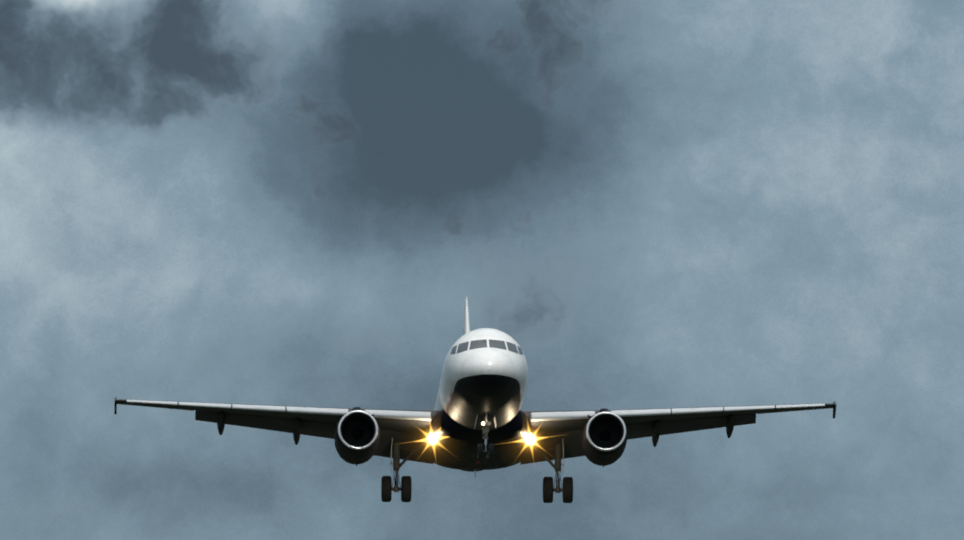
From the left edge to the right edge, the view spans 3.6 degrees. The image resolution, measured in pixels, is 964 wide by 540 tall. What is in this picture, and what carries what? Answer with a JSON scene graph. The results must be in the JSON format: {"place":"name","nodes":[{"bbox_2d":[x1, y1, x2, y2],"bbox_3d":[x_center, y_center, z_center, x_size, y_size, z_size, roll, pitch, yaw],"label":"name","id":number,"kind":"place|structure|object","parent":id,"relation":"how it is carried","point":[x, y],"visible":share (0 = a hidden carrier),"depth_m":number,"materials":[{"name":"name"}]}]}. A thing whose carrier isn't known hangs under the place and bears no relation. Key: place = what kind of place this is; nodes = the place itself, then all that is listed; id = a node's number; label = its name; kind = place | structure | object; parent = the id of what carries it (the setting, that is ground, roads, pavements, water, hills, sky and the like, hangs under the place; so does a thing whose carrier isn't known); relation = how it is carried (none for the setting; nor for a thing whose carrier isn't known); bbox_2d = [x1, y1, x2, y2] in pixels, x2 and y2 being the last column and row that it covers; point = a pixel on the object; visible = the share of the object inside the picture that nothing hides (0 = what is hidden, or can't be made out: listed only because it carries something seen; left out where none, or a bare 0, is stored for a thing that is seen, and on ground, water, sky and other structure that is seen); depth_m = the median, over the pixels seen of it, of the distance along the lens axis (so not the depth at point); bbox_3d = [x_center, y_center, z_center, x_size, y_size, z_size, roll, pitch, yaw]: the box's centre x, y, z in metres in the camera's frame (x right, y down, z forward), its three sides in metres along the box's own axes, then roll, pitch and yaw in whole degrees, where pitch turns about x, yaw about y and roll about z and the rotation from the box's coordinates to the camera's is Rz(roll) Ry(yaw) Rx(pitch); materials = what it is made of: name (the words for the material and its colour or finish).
{"place":"outdoors","nodes":[
{"label":"outdoors","id":0,"kind":"place"},
{"bbox_2d":[114,397,835,464],"bbox_3d":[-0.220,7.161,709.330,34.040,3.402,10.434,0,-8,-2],"label":"airplane wings","id":1,"kind":"object","parent":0,"point":[406,429],"visible":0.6,"depth_m":710.59},
{"bbox_2d":[335,407,379,465],"bbox_3d":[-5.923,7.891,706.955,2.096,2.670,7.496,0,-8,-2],"label":"engine","id":2,"kind":"object","parent":1,"relation":"on","point":[357,434],"visible":1,"depth_m":704.25,"materials":[{"name":"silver metal"}]},
{"bbox_2d":[381,438,415,501],"bbox_3d":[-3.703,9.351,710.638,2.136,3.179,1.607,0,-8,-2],"label":"gear","id":3,"kind":"object","parent":1,"relation":"attached to","point":[388,488],"visible":0.94,"depth_m":710.04,"materials":[{"name":"rubber"}]},
{"bbox_2d":[425,410,532,477],"bbox_3d":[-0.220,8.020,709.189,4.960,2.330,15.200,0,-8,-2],"label":"belly fairing","id":4,"kind":"object","parent":1,"relation":"attached to","point":[453,445],"visible":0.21,"depth_m":705.29,"materials":[{"name":"black paint"}]},
{"bbox_2d":[429,422,531,441],"bbox_3d":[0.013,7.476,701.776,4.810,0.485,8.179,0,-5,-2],"label":"landing lights","id":5,"kind":"object","parent":4,"relation":"on","point":[431,438],"depth_m":705.47,"materials":[{"name":"glass"}]},
{"bbox_2d":[434,328,527,471],"bbox_3d":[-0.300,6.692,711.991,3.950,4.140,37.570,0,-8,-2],"label":"fuselage","id":6,"kind":"object","parent":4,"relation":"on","point":[478,383],"visible":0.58,"depth_m":695.91,"materials":[{"name":"paint"}]},
{"bbox_2d":[464,296,469,333],"bbox_3d":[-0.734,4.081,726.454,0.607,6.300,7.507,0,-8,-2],"label":"fin","id":7,"kind":"object","parent":6,"relation":"attached to","point":[466,320],"visible":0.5,"depth_m":727.64,"materials":[{"name":"white metal"}]},
{"bbox_2d":[474,412,496,459],"bbox_3d":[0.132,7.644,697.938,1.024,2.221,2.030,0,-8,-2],"label":"nose landing gear","id":8,"kind":"object","parent":6,"relation":"attached to","point":[480,445],"visible":0.92,"depth_m":697.72,"materials":[{"name":"rubber"}]},
{"bbox_2d":[450,339,522,353],"bbox_3d":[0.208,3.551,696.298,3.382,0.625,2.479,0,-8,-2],"label":"cockpit windows","id":9,"kind":"structure","parent":6,"relation":"attached to","point":[474,344],"depth_m":695.89,"materials":[{"name":"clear glass"}]},
{"bbox_2d":[538,439,572,502],"bbox_3d":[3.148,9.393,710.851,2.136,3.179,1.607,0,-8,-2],"label":"gear","id":10,"kind":"object","parent":1,"relation":"hanging from","point":[566,489],"visible":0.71,"depth_m":710.26,"materials":[{"name":"rubber"}]},
{"bbox_2d":[582,408,626,466],"bbox_3d":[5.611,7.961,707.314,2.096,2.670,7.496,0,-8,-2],"label":"engine","id":11,"kind":"object","parent":1,"relation":"on","point":[604,438],"visible":1,"depth_m":704.61,"materials":[{"name":"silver metal"}]},
{"bbox_2d":[0,0,963,539],"label":"sky","id":12,"kind":"structure","parent":0,"point":[302,203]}
]}

